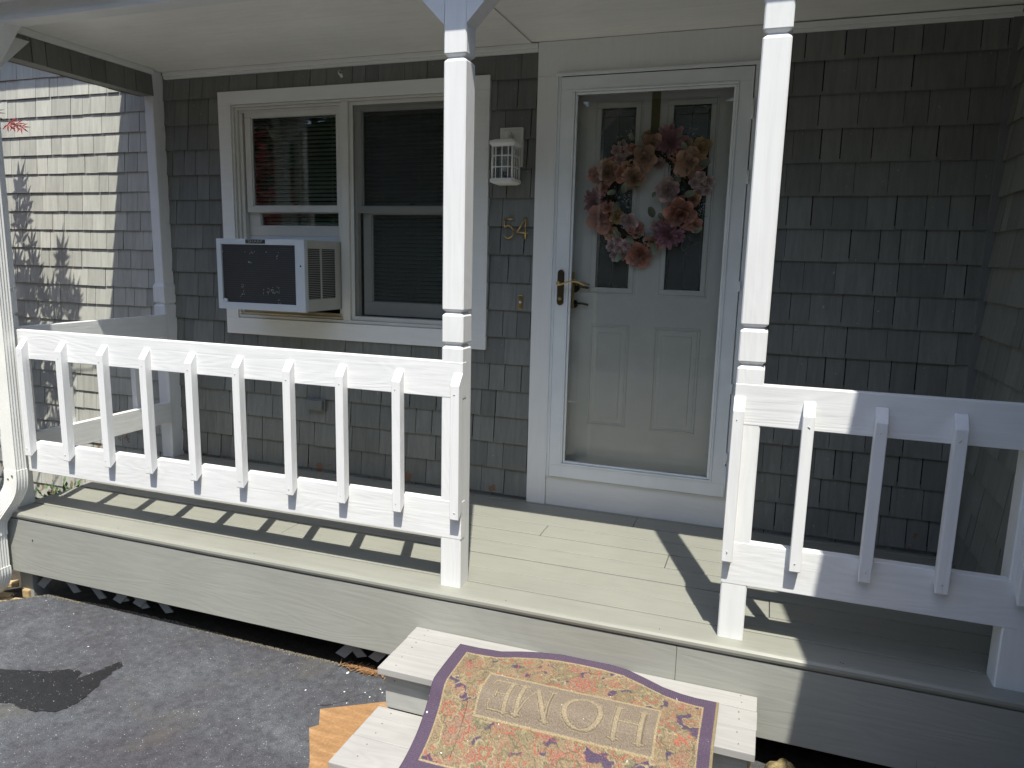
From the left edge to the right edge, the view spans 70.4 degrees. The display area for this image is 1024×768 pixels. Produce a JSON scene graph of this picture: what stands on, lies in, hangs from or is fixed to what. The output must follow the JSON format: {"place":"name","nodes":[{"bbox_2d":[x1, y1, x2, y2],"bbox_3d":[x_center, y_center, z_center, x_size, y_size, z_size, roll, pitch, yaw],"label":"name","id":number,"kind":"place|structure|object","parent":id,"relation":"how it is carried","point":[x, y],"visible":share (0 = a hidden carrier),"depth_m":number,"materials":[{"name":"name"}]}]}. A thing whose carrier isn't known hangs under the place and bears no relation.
{"place":"outdoors","nodes":[
{"label":"outdoors","id":0,"kind":"place"},
{"bbox_2d":[0,595,765,767],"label":"driveway","id":1,"kind":"structure","parent":0,"point":[112,720],"depth_m":2.98,"materials":[{"name":"grey asphalt"}]},
{"bbox_2d":[0,662,122,711],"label":"wet patch","id":2,"kind":"object","parent":1,"relation":"on","point":[49,691],"visible":1,"depth_m":3.00,"materials":[{"name":"asphalt"}]},
{"bbox_2d":[0,589,385,728],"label":"gravel","id":3,"kind":"structure","parent":1,"relation":"on","point":[221,634],"depth_m":3.48,"materials":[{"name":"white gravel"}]},
{"bbox_2d":[338,658,385,679],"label":"leaf litter","id":4,"kind":"object","parent":1,"relation":"on","point":[367,670],"visible":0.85,"depth_m":3.17,"materials":[{"name":"brown plant"}]},
{"bbox_2d":[319,702,410,724],"bbox_3d":[-0.575,1.328,2.717,0.472,0.004,0.482,5,10,19],"label":"cardboard sheet","id":5,"kind":"object","parent":1,"relation":"on","point":[352,713],"visible":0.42,"depth_m":2.86,"materials":[{"name":"orange cardboard"}]},
{"bbox_2d":[309,722,363,767],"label":"cardboard sheet","id":6,"kind":"object","parent":5,"relation":"on","point":[327,742],"visible":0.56,"depth_m":2.70,"materials":[{"name":"orange cardboard"}]},
{"bbox_2d":[3,570,891,767],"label":"soil","id":7,"kind":"structure","parent":0,"point":[766,750],"depth_m":3.53,"materials":[{"name":"black soil"}]},
{"bbox_2d":[0,580,21,600],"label":"wood scrap","id":8,"kind":"object","parent":7,"relation":"on","point":[7,595],"visible":0.62,"depth_m":3.83,"materials":[{"name":"brown wood"}]},
{"bbox_2d":[0,100,27,132],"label":"japanese maple","id":9,"kind":"object","parent":7,"relation":"on","point":[11,123],"visible":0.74,"depth_m":4.04,"materials":[{"name":"red plant"}]},
{"bbox_2d":[22,588,30,597],"bbox_3d":[-2.566,1.107,3.848,0.045,0.048,0.035,5,10,19],"label":"wood block","id":10,"kind":"object","parent":7,"relation":"on","point":[26,592],"depth_m":3.83,"materials":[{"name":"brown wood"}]},
{"bbox_2d":[34,477,80,499],"bbox_3d":[-2.924,0.837,4.699,0.768,0.449,0.675,5,10,19],"label":"shrub","id":11,"kind":"object","parent":7,"relation":"on","point":[64,486],"visible":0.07,"depth_m":4.73,"materials":[{"name":"green plant"}]},
{"bbox_2d":[7,453,1023,767],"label":"porch deck","id":12,"kind":"structure","parent":7,"relation":"on","point":[889,687],"depth_m":3.04,"materials":[{"name":"grey paint"}]},
{"bbox_2d":[0,187,27,592],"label":"downspout","id":13,"kind":"object","parent":12,"relation":"attached to","point":[13,491],"visible":1,"depth_m":3.60,"materials":[{"name":"white metal"}]},
{"bbox_2d":[0,21,34,506],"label":"porch post","id":14,"kind":"object","parent":12,"relation":"on","point":[11,45],"visible":0.41,"depth_m":3.57,"materials":[{"name":"white paint"}]},
{"bbox_2d":[19,315,171,445],"bbox_3d":[-2.390,-0.026,4.210,0.076,0.692,0.961,5,10,19],"label":"railing","id":15,"kind":"object","parent":14,"relation":"attached to","point":[87,431],"visible":0.41,"depth_m":4.26,"materials":[{"name":"white paint"}]},
{"bbox_2d":[38,577,173,612],"bbox_3d":[-2.083,1.015,3.687,0.903,0.192,0.015,5,10,19],"label":"lattice panel","id":16,"kind":"object","parent":12,"relation":"attached to","point":[44,582],"visible":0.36,"depth_m":3.66,"materials":[{"name":"grey paint"}]},
{"bbox_2d":[144,71,183,456],"bbox_3d":[-2.215,-0.713,4.604,0.089,2.396,0.096,5,10,19],"label":"porch post","id":17,"kind":"object","parent":12,"relation":"on","point":[164,295],"visible":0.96,"depth_m":4.56,"materials":[{"name":"white paint"}]},
{"bbox_2d":[336,645,388,661],"bbox_3d":[-0.637,1.135,3.188,0.449,0.192,0.015,5,10,19],"label":"lattice panel","id":18,"kind":"object","parent":12,"relation":"attached to","point":[344,651],"visible":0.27,"depth_m":3.21,"materials":[{"name":"grey paint"}]},
{"bbox_2d":[422,0,499,587],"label":"porch post","id":19,"kind":"object","parent":12,"relation":"on","point":[461,20],"visible":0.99,"depth_m":2.73,"materials":[{"name":"white paint"}]},
{"bbox_2d":[0,328,465,539],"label":"railing","id":20,"kind":"object","parent":19,"relation":"attached to","point":[397,507],"visible":0.98,"depth_m":3.18,"materials":[{"name":"white paint"}]},
{"bbox_2d":[0,0,1023,96],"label":"porch roof","id":21,"kind":"structure","parent":19,"relation":"on","point":[128,46],"depth_m":3.43,"materials":[{"name":"paint"}]},
{"bbox_2d":[717,0,796,639],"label":"porch post","id":22,"kind":"object","parent":12,"relation":"on","point":[770,124],"visible":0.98,"depth_m":2.38,"materials":[{"name":"white paint"}]},
{"bbox_2d":[721,383,1023,630],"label":"railing","id":23,"kind":"object","parent":22,"relation":"attached to","point":[941,588],"visible":0.97,"depth_m":2.37,"materials":[{"name":"white paint"}]},
{"bbox_2d":[986,450,1023,692],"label":"porch post","id":24,"kind":"object","parent":12,"relation":"on","point":[1005,667],"visible":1,"depth_m":2.31,"materials":[{"name":"white paint"}]},
{"bbox_2d":[328,627,756,767],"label":"steps","id":25,"kind":"structure","parent":7,"relation":"on","point":[411,664],"depth_m":2.61,"materials":[{"name":"grey wood"}]},
{"bbox_2d":[399,644,718,767],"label":"doormat","id":26,"kind":"object","parent":25,"relation":"on","point":[486,708],"visible":1,"depth_m":2.46,"materials":[{"name":"multicoloured fabric"}]},
{"bbox_2d":[765,758,794,767],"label":"rock","id":27,"kind":"object","parent":7,"relation":"on","point":[782,763],"visible":1,"depth_m":2.57,"materials":[{"name":"beige stone"}]},
{"label":"ground","id":28,"kind":"structure","parent":0,"visible":0},
{"bbox_2d":[0,16,1023,555],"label":"house","id":29,"kind":"structure","parent":28,"relation":"on","point":[602,380],"depth_m":3.80,"materials":[{"name":"grey paint"}]},
{"bbox_2d":[216,236,341,312],"bbox_3d":[-1.350,-0.635,4.251,0.686,0.462,0.504,5,10,19],"label":"air conditioner","id":30,"kind":"object","parent":29,"relation":"attached to","point":[283,273],"visible":0.97,"depth_m":4.03,"materials":[{"name":"plastic"}]},
{"bbox_2d":[306,397,326,410],"bbox_3d":[-1.191,0.125,4.405,0.129,0.075,0.042,5,10,19],"label":"outlet cover","id":31,"kind":"object","parent":29,"relation":"attached to","point":[317,404],"visible":1,"depth_m":4.39,"materials":[{"name":"grey paint"}]},
{"bbox_2d":[217,75,491,349],"bbox_3d":[-0.910,-0.976,4.249,1.736,1.429,0.230,5,10,19],"label":"window","id":32,"kind":"structure","parent":29,"relation":"in","point":[359,164],"depth_m":4.21,"materials":[{"name":"white paint"}]},
{"bbox_2d":[489,127,523,185],"bbox_3d":[-0.025,-1.170,3.712,0.140,0.292,0.170,5,10,19],"label":"wall lantern","id":33,"kind":"object","parent":29,"relation":"attached to","point":[507,153],"depth_m":3.69,"materials":[{"name":"white metal"}]},
{"bbox_2d":[503,218,513,238],"bbox_3d":[-0.015,-0.822,3.839,0.062,0.108,0.023,5,10,19],"label":"house number","id":34,"kind":"object","parent":29,"relation":"attached to","point":[510,226],"visible":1,"depth_m":3.83,"materials":[{"name":"gold metal"}]},
{"bbox_2d":[518,295,522,308],"bbox_3d":[0.045,-0.438,3.883,0.026,0.076,0.014,5,10,19],"label":"doorbell","id":35,"kind":"object","parent":29,"relation":"attached to","point":[520,301],"visible":1,"depth_m":3.88,"materials":[{"name":"gold metal"}]},
{"bbox_2d":[516,218,528,238],"bbox_3d":[0.057,-0.818,3.814,0.070,0.111,0.023,5,10,19],"label":"house number","id":36,"kind":"object","parent":29,"relation":"attached to","point":[525,232],"visible":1,"depth_m":3.80,"materials":[{"name":"gold metal"}]},
{"bbox_2d":[549,66,755,497],"bbox_3d":[0.660,-0.476,3.632,0.926,2.056,0.117,5,10,19],"label":"storm door","id":37,"kind":"structure","parent":29,"relation":"in","point":[741,78],"depth_m":3.61,"materials":[{"name":"white metal"}]},
{"bbox_2d":[566,70,755,475],"bbox_3d":[0.703,-0.508,3.740,0.976,2.100,0.124,5,10,19],"label":"entry door","id":38,"kind":"structure","parent":29,"relation":"in","point":[643,340],"depth_m":3.75,"materials":[{"name":"beige paint"}]},
{"bbox_2d":[584,91,714,267],"bbox_3d":[0.676,-1.041,3.592,0.643,0.926,0.094,5,10,21],"label":"wreath","id":39,"kind":"object","parent":38,"relation":"hanging from","point":[685,158],"visible":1,"depth_m":3.60,"materials":[{"name":"pink fabric"}]},
{"bbox_2d":[952,4,1023,575],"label":"side wing","id":40,"kind":"structure","parent":28,"relation":"on","point":[985,503],"depth_m":2.93,"materials":[{"name":"grey wood"}]}
]}

